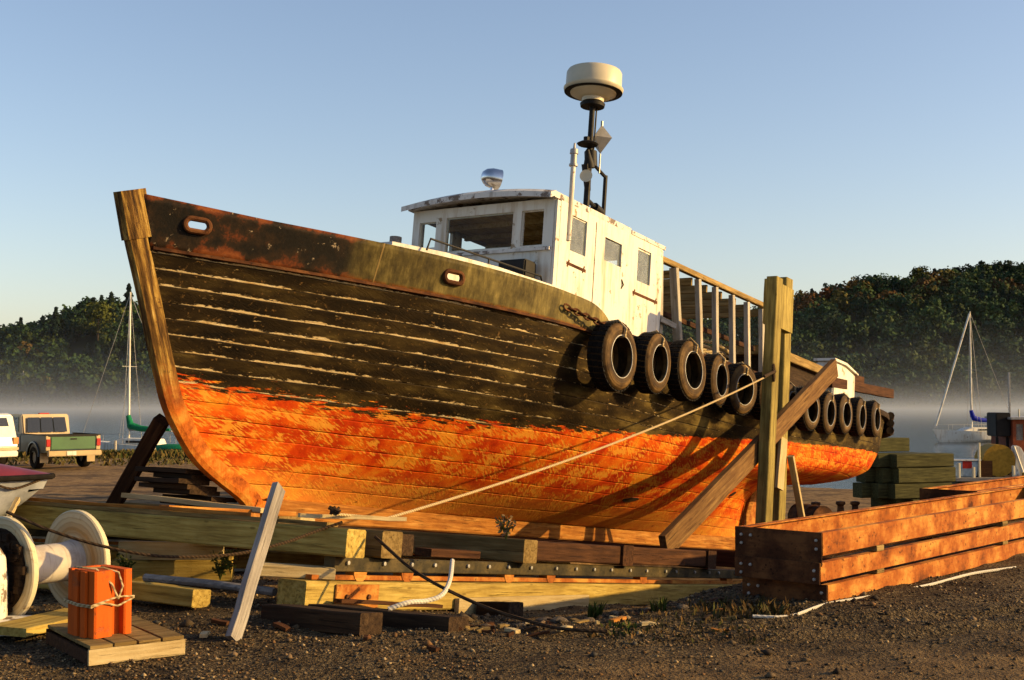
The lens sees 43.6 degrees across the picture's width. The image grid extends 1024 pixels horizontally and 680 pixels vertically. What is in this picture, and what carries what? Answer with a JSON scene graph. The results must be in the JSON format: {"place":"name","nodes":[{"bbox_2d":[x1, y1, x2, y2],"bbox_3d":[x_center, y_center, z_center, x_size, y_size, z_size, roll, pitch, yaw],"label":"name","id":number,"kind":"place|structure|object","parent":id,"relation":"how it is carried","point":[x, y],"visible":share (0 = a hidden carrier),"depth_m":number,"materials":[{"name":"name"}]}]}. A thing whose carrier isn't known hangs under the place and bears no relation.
{"place":"outdoors","nodes":[
{"label":"outdoors","id":0,"kind":"place"},
{"bbox_2d":[7,455,194,465],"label":"bank grass","id":1,"kind":"structure","parent":0,"point":[55,461],"depth_m":47.77,"materials":[{"name":"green plant"}]},
{"bbox_2d":[16,448,187,458],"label":"bank grass","id":2,"kind":"structure","parent":0,"point":[159,453],"depth_m":54.24,"materials":[{"name":"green plant"}]},
{"bbox_2d":[0,457,1023,679],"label":"ground","id":3,"kind":"structure","parent":0,"point":[95,482],"depth_m":8.81,"materials":[{"name":"gravel"}]},
{"bbox_2d":[0,413,18,463],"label":"suv","id":4,"kind":"object","parent":3,"relation":"on","point":[9,440],"visible":0.88,"depth_m":39.21,"materials":[{"name":"white paint"}]},
{"bbox_2d":[0,548,30,635],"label":"anchor block","id":5,"kind":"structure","parent":3,"relation":"on","point":[4,616],"depth_m":9.33,"materials":[{"name":"paint"}]},
{"bbox_2d":[0,608,67,636],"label":"board","id":6,"kind":"object","parent":3,"relation":"on","point":[32,625],"visible":0.68,"depth_m":9.02,"materials":[{"name":"yellow wood"}]},
{"bbox_2d":[5,413,101,468],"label":"pickup truck","id":7,"kind":"object","parent":3,"relation":"on","point":[45,438],"visible":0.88,"depth_m":40.85,"materials":[{"name":"paint"}]},
{"bbox_2d":[0,510,110,614],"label":"cable reel","id":8,"kind":"object","parent":3,"relation":"on","point":[51,561],"visible":0.79,"depth_m":9.81,"materials":[{"name":"white wood"}]},
{"bbox_2d":[46,616,184,665],"bbox_3d":[-2.669,2.008,8.586,0.630,0.128,0.921,2,-3,-36],"label":"pallet","id":9,"kind":"object","parent":3,"relation":"on","point":[153,640],"visible":0.74,"depth_m":8.30,"materials":[{"name":"brown wood"}]},
{"bbox_2d":[63,564,134,638],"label":"crate","id":10,"kind":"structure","parent":9,"relation":"on","point":[99,599],"depth_m":8.37,"materials":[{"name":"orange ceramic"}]},
{"bbox_2d":[37,581,210,607],"bbox_3d":[-3.703,2.078,10.901,2.902,0.151,0.206,-1,-10,31],"label":"board","id":11,"kind":"object","parent":3,"relation":"on","point":[178,595],"visible":0.42,"depth_m":10.22,"materials":[{"name":"yellow wood"}]},
{"bbox_2d":[116,551,135,567],"bbox_3d":[-3.588,2.049,11.850,0.190,0.227,0.137,2,-3,-41],"label":"weed","id":12,"kind":"object","parent":3,"relation":"on","point":[122,563],"visible":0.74,"depth_m":11.83,"materials":[{"name":"green plant"}]},
{"bbox_2d":[112,556,233,581],"bbox_3d":[-3.267,2.215,12.387,1.107,0.227,0.356,0,-2,-9],"label":"board","id":13,"kind":"object","parent":3,"relation":"on","point":[200,569],"visible":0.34,"depth_m":12.23,"materials":[{"name":"brown wood"}]},
{"bbox_2d":[118,541,223,559],"bbox_3d":[-3.244,2.004,12.183,1.002,0.176,0.065,0,-2,3],"label":"board","id":14,"kind":"object","parent":13,"relation":"on","point":[163,548],"visible":0.67,"depth_m":12.16,"materials":[{"name":"brown wood"}]},
{"bbox_2d":[142,574,276,595],"bbox_3d":[-2.585,2.086,10.921,1.407,0.100,0.096,-1,-3,27],"label":"pipe","id":15,"kind":"object","parent":3,"relation":"on","point":[216,584],"visible":0.86,"depth_m":10.94,"materials":[{"name":"metal"}]},
{"bbox_2d":[211,547,232,579],"bbox_3d":[-2.683,2.037,11.782,0.221,0.344,0.239,1,-3,-29],"label":"weed","id":16,"kind":"object","parent":3,"relation":"on","point":[220,569],"visible":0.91,"depth_m":11.75,"materials":[{"name":"green plant"}]},
{"bbox_2d":[225,482,284,640],"bbox_3d":[-1.851,1.600,9.287,0.054,1.296,0.137,-7,-44,19],"label":"leaning plank","id":17,"kind":"object","parent":3,"relation":"on","point":[246,594],"visible":0.96,"depth_m":9.23,"materials":[{"name":"grey paint"}]},
{"bbox_2d":[273,622,290,631],"bbox_3d":[-1.645,2.050,9.152,0.127,0.036,0.062,8,2,35],"label":"wood chip","id":18,"kind":"object","parent":3,"relation":"on","point":[283,626],"visible":1,"depth_m":9.13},
{"bbox_2d":[261,604,382,635],"bbox_3d":[-1.399,2.042,9.354,0.950,0.166,0.255,-3,-11,33],"label":"sleeper","id":19,"kind":"object","parent":3,"relation":"on","point":[334,621],"visible":0.85,"depth_m":9.18,"materials":[{"name":"black wood"}]},
{"bbox_2d":[308,604,468,631],"bbox_3d":[-0.955,2.120,9.665,1.350,0.166,0.254,-3,-11,33],"label":"sleeper","id":20,"kind":"object","parent":3,"relation":"on","point":[400,619],"visible":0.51,"depth_m":9.40,"materials":[{"name":"black wood"}]},
{"bbox_2d":[334,598,442,607],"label":"board","id":21,"kind":"object","parent":3,"relation":"on","point":[371,602],"visible":0.84,"depth_m":10.49,"materials":[{"name":"brown wood"}]},
{"bbox_2d":[5,276,837,613],"bbox_3d":[-0.016,0.876,17.780,6.000,5.130,14.353,-2,-10,33],"label":"slipway cradle","id":22,"kind":"object","parent":3,"relation":"on","point":[353,554],"visible":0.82,"depth_m":13.40,"materials":[{"name":"brown wood"}]},
{"bbox_2d":[6,497,19,516],"bbox_3d":[-4.421,1.486,11.347,0.048,0.047,0.249,1,34,0],"label":"stick","id":23,"kind":"object","parent":22,"relation":"on","point":[14,504],"visible":0.78,"depth_m":11.35,"materials":[{"name":"brown wood"}]},
{"bbox_2d":[106,413,168,503],"bbox_3d":[-4.423,1.659,14.621,0.166,2.099,0.146,36,25,1],"label":"prop","id":24,"kind":"object","parent":22,"relation":"on","point":[149,441],"visible":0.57,"depth_m":14.35,"materials":[{"name":"brown wood"}]},
{"bbox_2d":[124,502,205,513],"bbox_3d":[-3.497,1.771,13.194,1.150,0.136,0.324,-2,-10,33],"label":"packing block","id":25,"kind":"object","parent":22,"relation":"on","point":[146,504],"depth_m":13.24,"materials":[{"name":"beige wood"}]},
{"bbox_2d":[121,493,263,512],"bbox_3d":[-3.219,1.659,13.031,1.812,0.060,0.230,2,-8,27],"label":"board","id":26,"kind":"object","parent":25,"relation":"on","point":[186,501],"visible":0.88,"depth_m":12.94,"materials":[{"name":"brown wood"}]},
{"bbox_2d":[6,511,342,557],"bbox_3d":[-2.500,1.473,9.834,2.582,0.378,0.474,1,-3,-23],"label":"cable","id":27,"kind":"object","parent":22,"relation":"attached to","point":[158,555],"visible":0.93,"depth_m":9.54,"materials":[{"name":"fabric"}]},
{"bbox_2d":[22,501,337,526],"bbox_3d":[-3.453,1.582,11.854,4.700,0.044,0.150,-2,-10,33],"label":"board","id":28,"kind":"object","parent":22,"relation":"on","point":[279,520],"visible":0.82,"depth_m":11.50,"materials":[{"name":"beige wood"}]},
{"bbox_2d":[54,506,308,520],"bbox_3d":[-3.377,1.603,11.969,3.900,0.045,0.129,-2,-10,33],"label":"board","id":29,"kind":"object","parent":22,"relation":"on","point":[204,513],"visible":0.17,"depth_m":11.65,"materials":[{"name":"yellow wood"}]},
{"bbox_2d":[26,497,259,516],"bbox_3d":[-3.941,1.564,12.204,4.100,0.045,0.117,-2,-10,33],"label":"board","id":30,"kind":"object","parent":29,"relation":"on","point":[148,507],"visible":0.8,"depth_m":11.76,"materials":[{"name":"orange wood"}]},
{"bbox_2d":[159,505,295,516],"bbox_3d":[-2.744,1.666,12.475,0.169,0.058,1.514,-3,-10,41],"label":"board","id":31,"kind":"object","parent":29,"relation":"on","point":[288,513],"visible":0.51,"depth_m":12.42,"materials":[{"name":"orange wood"}]},
{"bbox_2d":[260,562,335,579],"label":"board","id":32,"kind":"object","parent":22,"relation":"on","point":[286,570],"visible":0.74,"depth_m":10.32,"materials":[{"name":"brown wood"}]},
{"bbox_2d":[298,513,406,520],"bbox_3d":[-1.323,1.478,10.666,0.928,0.042,0.077,6,-9,-26],"label":"stick","id":33,"kind":"object","parent":22,"relation":"on","point":[332,516],"visible":0.95,"depth_m":10.64,"materials":[{"name":"brown wood"}]},
{"bbox_2d":[401,534,413,555],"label":"board","id":34,"kind":"object","parent":22,"relation":"on","point":[407,544],"visible":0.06,"depth_m":12.22,"materials":[{"name":"black wood"}]},
{"bbox_2d":[387,559,454,610],"bbox_3d":[-0.613,1.917,10.027,0.251,0.283,1.025,-1,-3,26],"label":"rope","id":35,"kind":"object","parent":22,"relation":"hanging from","point":[426,600],"visible":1,"depth_m":9.84,"materials":[{"name":"fabric"}]},
{"bbox_2d":[415,547,480,558],"bbox_3d":[-0.600,1.999,11.998,0.223,0.071,0.658,-2,-10,42],"label":"block","id":36,"kind":"object","parent":22,"relation":"on","point":[445,553],"depth_m":11.86,"materials":[{"name":"brown wood"}]},
{"bbox_2d":[113,62,894,550],"bbox_3d":[1.950,-0.297,21.570,4.420,7.393,21.424,-2,-10,33],"label":"tugboat","id":37,"kind":"object","parent":22,"relation":"on","point":[309,370],"visible":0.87,"depth_m":15.29,"materials":[{"name":"brown wood"}]},
{"bbox_2d":[563,303,605,324],"bbox_3d":[0.933,-0.291,15.947,0.839,0.301,0.089,2,-3,-43],"label":"chain","id":38,"kind":"object","parent":37,"relation":"hanging from","point":[580,313],"visible":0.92,"depth_m":15.87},
{"bbox_2d":[587,319,636,391],"bbox_3d":[1.247,0.196,16.236,0.448,0.924,0.889,-2,-10,34],"label":"tyre","id":39,"kind":"object","parent":38,"relation":"hanging from","point":[605,372],"visible":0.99,"depth_m":16.01,"materials":[{"name":"rubber"}]},
{"bbox_2d":[633,330,670,393],"bbox_3d":[1.828,0.291,17.154,0.419,0.862,0.828,1,-9,31],"label":"tyre","id":40,"kind":"object","parent":37,"relation":"hanging from","point":[652,370],"visible":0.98,"depth_m":16.94,"materials":[{"name":"rubber"}]},
{"bbox_2d":[667,337,705,401],"bbox_3d":[2.428,0.414,18.025,0.424,0.903,0.868,-4,-12,35],"label":"tyre","id":41,"kind":"object","parent":37,"relation":"hanging from","point":[686,379],"visible":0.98,"depth_m":17.84,"materials":[{"name":"rubber"}]},
{"bbox_2d":[695,340,728,361],"bbox_3d":[3.455,0.292,22.930,0.770,0.452,1.803,-2,-10,33],"label":"rope coil","id":42,"kind":"object","parent":37,"relation":"on","point":[708,350],"visible":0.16,"depth_m":22.81,"materials":[{"name":"beige fabric"}]},
{"bbox_2d":[701,352,728,405],"bbox_3d":[2.946,0.574,18.849,0.397,0.801,0.767,-1,-10,29],"label":"tyre","id":43,"kind":"object","parent":37,"relation":"hanging from","point":[716,386],"visible":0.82,"depth_m":18.64,"materials":[{"name":"rubber"}]},
{"bbox_2d":[722,362,756,414],"bbox_3d":[3.420,0.734,19.585,0.406,0.821,0.788,0,-9,43],"label":"tyre","id":44,"kind":"object","parent":37,"relation":"hanging from","point":[742,373],"visible":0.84,"depth_m":19.46,"materials":[{"name":"rubber"}]},
{"bbox_2d":[750,372,761,419],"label":"tyre","id":45,"kind":"object","parent":37,"relation":"hanging from","point":[755,411],"visible":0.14,"depth_m":20.09,"materials":[{"name":"rubber"}]},
{"bbox_2d":[789,382,796,423],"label":"tyre","id":46,"kind":"object","parent":37,"relation":"hanging from","point":[792,390],"visible":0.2,"depth_m":21.16,"materials":[{"name":"rubber"}]},
{"bbox_2d":[795,386,819,430],"bbox_3d":[5.032,1.171,22.010,0.393,0.780,0.747,-2,-11,36],"label":"tyre","id":47,"kind":"object","parent":37,"relation":"hanging from","point":[808,420],"visible":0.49,"depth_m":21.94,"materials":[{"name":"rubber"}]},
{"bbox_2d":[815,390,835,433],"bbox_3d":[5.513,1.275,22.761,0.395,0.780,0.747,1,-9,32],"label":"tyre","id":48,"kind":"object","parent":37,"relation":"hanging from","point":[826,422],"visible":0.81,"depth_m":22.57,"materials":[{"name":"rubber"}]},
{"bbox_2d":[832,393,852,433],"bbox_3d":[6.001,1.347,23.483,0.394,0.760,0.727,-2,-10,33],"label":"tyre","id":49,"kind":"object","parent":37,"relation":"hanging from","point":[844,417],"visible":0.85,"depth_m":23.31,"materials":[{"name":"rubber"}]},
{"bbox_2d":[848,396,866,435],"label":"tyre","id":50,"kind":"object","parent":37,"relation":"hanging from","point":[858,425],"visible":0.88,"depth_m":24.01,"materials":[{"name":"rubber"}]},
{"bbox_2d":[829,378,893,397],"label":"board","id":51,"kind":"object","parent":37,"relation":"attached to","point":[869,389],"visible":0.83,"depth_m":29.08,"materials":[{"name":"brown wood"}]},
{"bbox_2d":[863,400,880,436],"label":"tyre","id":52,"kind":"object","parent":37,"relation":"hanging from","point":[873,425],"visible":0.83,"depth_m":24.77,"materials":[{"name":"rubber"}]},
{"bbox_2d":[334,377,763,516],"bbox_3d":[1.210,1.004,14.769,0.065,1.429,10.100,-2,-3,32],"label":"rope","id":53,"kind":"object","parent":22,"relation":"attached to","point":[496,484],"visible":0.98,"depth_m":13.46,"materials":[{"name":"fabric"}]},
{"bbox_2d":[374,535,607,632],"bbox_3d":[-0.203,1.860,9.815,2.329,0.568,0.271,-2,-3,41],"label":"rope","id":54,"kind":"object","parent":3,"relation":"on","point":[396,556],"visible":1,"depth_m":9.88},
{"bbox_2d":[476,601,522,615],"bbox_3d":[-0.112,2.504,11.851,0.351,0.166,0.257,-5,-12,33],"label":"sleeper","id":55,"kind":"object","parent":3,"relation":"on","point":[513,608],"visible":0.52,"depth_m":11.76,"materials":[{"name":"black wood"}]},
{"bbox_2d":[495,514,515,539],"bbox_3d":[-0.056,1.657,11.307,0.194,0.222,0.211,0,-2,0],"label":"weed","id":56,"kind":"object","parent":3,"relation":"on","point":[506,529],"visible":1,"depth_m":11.30,"materials":[{"name":"green plant"}]},
{"bbox_2d":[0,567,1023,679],"bbox_3d":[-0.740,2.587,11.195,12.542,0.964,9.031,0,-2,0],"label":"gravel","id":57,"kind":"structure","parent":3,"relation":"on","point":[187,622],"depth_m":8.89,"materials":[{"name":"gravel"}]},
{"bbox_2d":[588,596,667,634],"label":"weeds","id":58,"kind":"object","parent":3,"relation":"on","point":[594,611],"visible":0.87,"depth_m":10.25,"materials":[{"name":"green plant"}]},
{"bbox_2d":[587,592,801,644],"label":"dry grass","id":59,"kind":"structure","parent":3,"relation":"on","point":[773,608],"depth_m":9.85,"materials":[{"name":"brown plant"}]},
{"bbox_2d":[788,503,832,518],"bbox_3d":[6.617,3.938,28.357,0.600,0.596,0.900,1,-3,-24],"label":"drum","id":60,"kind":"object","parent":3,"relation":"on","point":[810,510],"visible":0.43,"depth_m":28.07,"materials":[{"name":"metal"}]},
{"bbox_2d":[871,498,888,506],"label":"timber baulk","id":61,"kind":"object","parent":3,"relation":"on","point":[875,502],"visible":0.08,"depth_m":33.22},
{"bbox_2d":[853,482,876,497],"bbox_3d":[9.802,3.911,33.535,1.800,0.385,0.405,1,-3,-21],"label":"timber baulk","id":62,"kind":"object","parent":61,"relation":"on","point":[861,489],"visible":0.36,"depth_m":33.11,"materials":[{"name":"wood"}]},
{"bbox_2d":[856,467,877,482],"bbox_3d":[9.902,3.515,33.591,1.800,0.386,0.407,1,-3,-21],"label":"timber baulk","id":63,"kind":"object","parent":62,"relation":"on","point":[867,476],"visible":0.26,"depth_m":33.16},
{"bbox_2d":[871,483,887,498],"bbox_3d":[10.172,3.904,33.349,1.800,0.385,0.407,1,-3,-21],"label":"timber baulk","id":64,"kind":"object","parent":61,"relation":"on","point":[879,490],"visible":0.39,"depth_m":32.91,"materials":[{"name":"wood"}]},
{"bbox_2d":[875,467,891,482],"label":"timber baulk","id":65,"kind":"object","parent":64,"relation":"on","point":[882,474],"visible":0.38,"depth_m":32.98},
{"bbox_2d":[871,452,926,466],"bbox_3d":[10.182,3.125,33.386,1.800,0.345,0.406,1,-3,-21],"label":"timber baulk","id":66,"kind":"object","parent":65,"relation":"on","point":[881,460],"visible":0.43,"depth_m":32.95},
{"bbox_2d":[742,539,1023,600],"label":"timber planks","id":67,"kind":"object","parent":3,"relation":"on","point":[858,585],"visible":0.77,"depth_m":11.13,"materials":[{"name":"orange wood"}]},
{"bbox_2d":[735,517,1023,584],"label":"timber planks","id":68,"kind":"object","parent":67,"relation":"on","point":[789,570],"visible":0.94,"depth_m":11.05,"materials":[{"name":"orange wood"}]},
{"bbox_2d":[856,544,883,551],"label":"spacer block","id":69,"kind":"structure","parent":68,"relation":"on","point":[877,548],"depth_m":11.11,"materials":[{"name":"beige wood"}]},
{"bbox_2d":[735,485,1023,566],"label":"timber planks","id":70,"kind":"object","parent":68,"relation":"on","point":[814,538],"visible":1,"depth_m":11.73,"materials":[{"name":"orange wood"}]},
{"bbox_2d":[752,566,1015,617],"bbox_3d":[3.388,2.152,11.056,4.186,0.036,0.180,2,-3,-43],"label":"rope","id":71,"kind":"object","parent":3,"relation":"on","point":[848,599],"visible":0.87,"depth_m":11.17,"materials":[{"name":"fabric"}]},
{"bbox_2d":[906,498,919,501],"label":"timber baulk","id":72,"kind":"object","parent":3,"relation":"on","point":[910,500],"visible":0.08,"depth_m":32.87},
{"bbox_2d":[886,482,951,498],"bbox_3d":[10.545,3.896,33.165,1.800,0.385,0.402,1,-3,-21],"label":"timber baulk","id":73,"kind":"object","parent":72,"relation":"on","point":[903,490],"visible":0.64,"depth_m":32.84,"materials":[{"name":"wood"}]},
{"bbox_2d":[891,467,955,482],"bbox_3d":[10.654,3.498,33.222,1.800,0.388,0.406,1,-3,-21],"label":"timber baulk","id":74,"kind":"object","parent":73,"relation":"on","point":[922,474],"visible":0.93,"depth_m":33.00,"materials":[{"name":"wood"}]},
{"bbox_2d":[889,453,953,467],"bbox_3d":[10.606,3.118,33.220,1.800,0.348,0.404,1,-3,-21],"label":"timber baulk","id":75,"kind":"object","parent":74,"relation":"on","point":[903,460],"visible":1,"depth_m":33.00,"materials":[{"name":"wood"}]},
{"bbox_2d":[920,519,1023,540],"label":"timber pile","id":76,"kind":"object","parent":3,"relation":"on","point":[970,530],"depth_m":15.00,"materials":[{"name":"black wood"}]},
{"bbox_2d":[919,475,1023,499],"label":"timber planks","id":77,"kind":"object","parent":76,"relation":"on","point":[960,489],"visible":0.51,"depth_m":16.35,"materials":[{"name":"wood"}]},
{"bbox_2d":[0,408,1023,488],"bbox_3d":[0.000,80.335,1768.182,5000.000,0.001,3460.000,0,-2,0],"label":"lake water","id":78,"kind":"structure","parent":0,"point":[916,426],"depth_m":193.58,"materials":[{"name":"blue liquid"}]},
{"bbox_2d":[83,292,171,449],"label":"sailboat","id":79,"kind":"object","parent":78,"relation":"on","point":[128,442],"visible":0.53,"depth_m":87.77,"materials":[{"name":"white paint"}]},
{"bbox_2d":[156,444,180,450],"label":"tender","id":80,"kind":"object","parent":78,"relation":"on","point":[169,446],"visible":0.12,"depth_m":83.31,"materials":[{"name":"white paint"}]},
{"bbox_2d":[933,311,1008,441],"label":"sailboat","id":81,"kind":"object","parent":78,"relation":"on","point":[971,434],"visible":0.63,"depth_m":116.94,"materials":[{"name":"white paint"}]},
{"bbox_2d":[950,409,1023,483],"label":"work barge","id":82,"kind":"object","parent":78,"relation":"on","point":[1005,429],"visible":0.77,"depth_m":49.40,"materials":[{"name":"metal"}]},
{"bbox_2d":[953,459,980,476],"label":"skiff","id":83,"kind":"object","parent":82,"relation":"on","point":[966,465],"visible":0.59,"depth_m":48.33,"materials":[{"name":"paint"}]},
{"bbox_2d":[976,460,992,476],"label":"crate","id":84,"kind":"object","parent":82,"relation":"on","point":[986,468],"visible":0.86,"depth_m":48.39,"materials":[{"name":"brown wood"}]},
{"bbox_2d":[974,444,1014,476],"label":"storage tank","id":85,"kind":"object","parent":82,"relation":"on","point":[1001,457],"visible":0.77,"depth_m":48.45,"materials":[{"name":"metal"}]},
{"bbox_2d":[1010,445,1023,475],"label":"skiff","id":86,"kind":"object","parent":82,"relation":"on","point":[1018,452],"visible":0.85,"depth_m":48.44,"materials":[{"name":"white paint"}]},
{"bbox_2d":[0,292,1023,407],"bbox_3d":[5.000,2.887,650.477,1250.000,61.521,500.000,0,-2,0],"label":"hills","id":87,"kind":"structure","parent":0,"point":[78,346],"depth_m":427.70,"materials":[{"name":"plant"}]},
{"bbox_2d":[44,306,65,340],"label":"pine tree","id":88,"kind":"object","parent":87,"relation":"on","point":[55,328],"visible":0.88,"depth_m":519.70,"materials":[{"name":"green plant"}]},
{"bbox_2d":[0,291,158,407],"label":"forest","id":89,"kind":"object","parent":87,"relation":"on","point":[62,378],"visible":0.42,"depth_m":456.18,"materials":[{"name":"green plant"}]},
{"bbox_2d":[77,300,124,340],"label":"tree","id":90,"kind":"object","parent":87,"relation":"on","point":[101,311],"visible":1,"depth_m":470.09,"materials":[{"name":"green plant"}]},
{"bbox_2d":[793,293,820,311],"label":"tree","id":91,"kind":"object","parent":87,"relation":"on","point":[804,301],"visible":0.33,"depth_m":544.79,"materials":[{"name":"green plant"}]},
{"bbox_2d":[818,286,839,299],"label":"tree","id":92,"kind":"object","parent":87,"relation":"on","point":[827,293],"visible":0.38,"depth_m":547.98,"materials":[{"name":"green plant"}]},
{"bbox_2d":[662,261,1023,406],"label":"forest","id":93,"kind":"object","parent":87,"relation":"on","point":[940,315],"visible":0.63,"depth_m":483.47,"materials":[{"name":"green plant"}]},
{"bbox_2d":[845,279,873,294],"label":"tree","id":94,"kind":"object","parent":87,"relation":"on","point":[854,283],"visible":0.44,"depth_m":553.15,"materials":[{"name":"green plant"}]},
{"bbox_2d":[909,266,930,281],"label":"tree","id":95,"kind":"object","parent":87,"relation":"on","point":[917,272],"visible":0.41,"depth_m":560.12,"materials":[{"name":"green plant"}]},
{"bbox_2d":[0,0,1023,327],"label":"sky","id":96,"kind":"structure","parent":0,"point":[811,143],"materials":[{"name":"blue"}]},
{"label":"board","id":97,"kind":"object","parent":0,"visible":0},
{"bbox_2d":[175,505,202,506],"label":"board","id":98,"kind":"object","parent":97,"relation":"on","point":[189,505],"visible":0.15,"depth_m":13.85,"materials":[{"name":"black wood"}]},
{"bbox_2d":[160,500,225,504],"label":"board","id":99,"kind":"object","parent":98,"relation":"on","point":[186,504],"visible":0.26,"depth_m":13.89,"materials":[{"name":"black wood"}]},
{"bbox_2d":[162,494,236,502],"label":"board","id":100,"kind":"object","parent":99,"relation":"on","point":[213,498],"visible":0.71,"depth_m":13.94,"materials":[{"name":"black wood"}]},
{"bbox_2d":[153,488,219,495],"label":"board","id":101,"kind":"object","parent":100,"relation":"on","point":[186,492],"visible":0.97,"depth_m":13.76,"materials":[{"name":"black wood"}]},
{"bbox_2d":[139,482,216,490],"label":"board","id":102,"kind":"object","parent":101,"relation":"on","point":[174,486],"visible":0.79,"depth_m":13.73,"materials":[{"name":"black wood"}]},
{"bbox_2d":[134,476,209,485],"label":"board","id":103,"kind":"object","parent":102,"relation":"on","point":[174,481],"visible":0.88,"depth_m":13.65,"materials":[{"name":"black wood"}]},
{"bbox_2d":[153,472,211,480],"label":"board","id":104,"kind":"object","parent":103,"relation":"on","point":[177,475],"visible":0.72,"depth_m":13.68,"materials":[{"name":"black wood"}]},
{"bbox_2d":[135,466,205,475],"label":"board","id":105,"kind":"object","parent":104,"relation":"on","point":[167,470],"visible":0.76,"depth_m":13.66,"materials":[{"name":"black wood"}]},
{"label":"timber baulk","id":106,"kind":"object","parent":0,"visible":0},
{"bbox_2d":[879,437,909,451],"bbox_3d":[9.659,2.754,33.641,1.600,0.365,0.407,1,-3,-21],"label":"timber baulk","id":107,"kind":"object","parent":106,"relation":"on","point":[896,444],"visible":0.47,"depth_m":33.58,"materials":[{"name":"wood"}]},
{"bbox_3d":[-5.736,2.035,12.524,0.900,0.561,1.000,0,-2,0],"label":"boat stand","id":108,"kind":"object","parent":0,"visible":0},
{"bbox_2d":[0,464,55,515],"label":"dinghy","id":109,"kind":"object","parent":108,"relation":"on","point":[24,484],"visible":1,"depth_m":12.31,"materials":[{"name":"white"}]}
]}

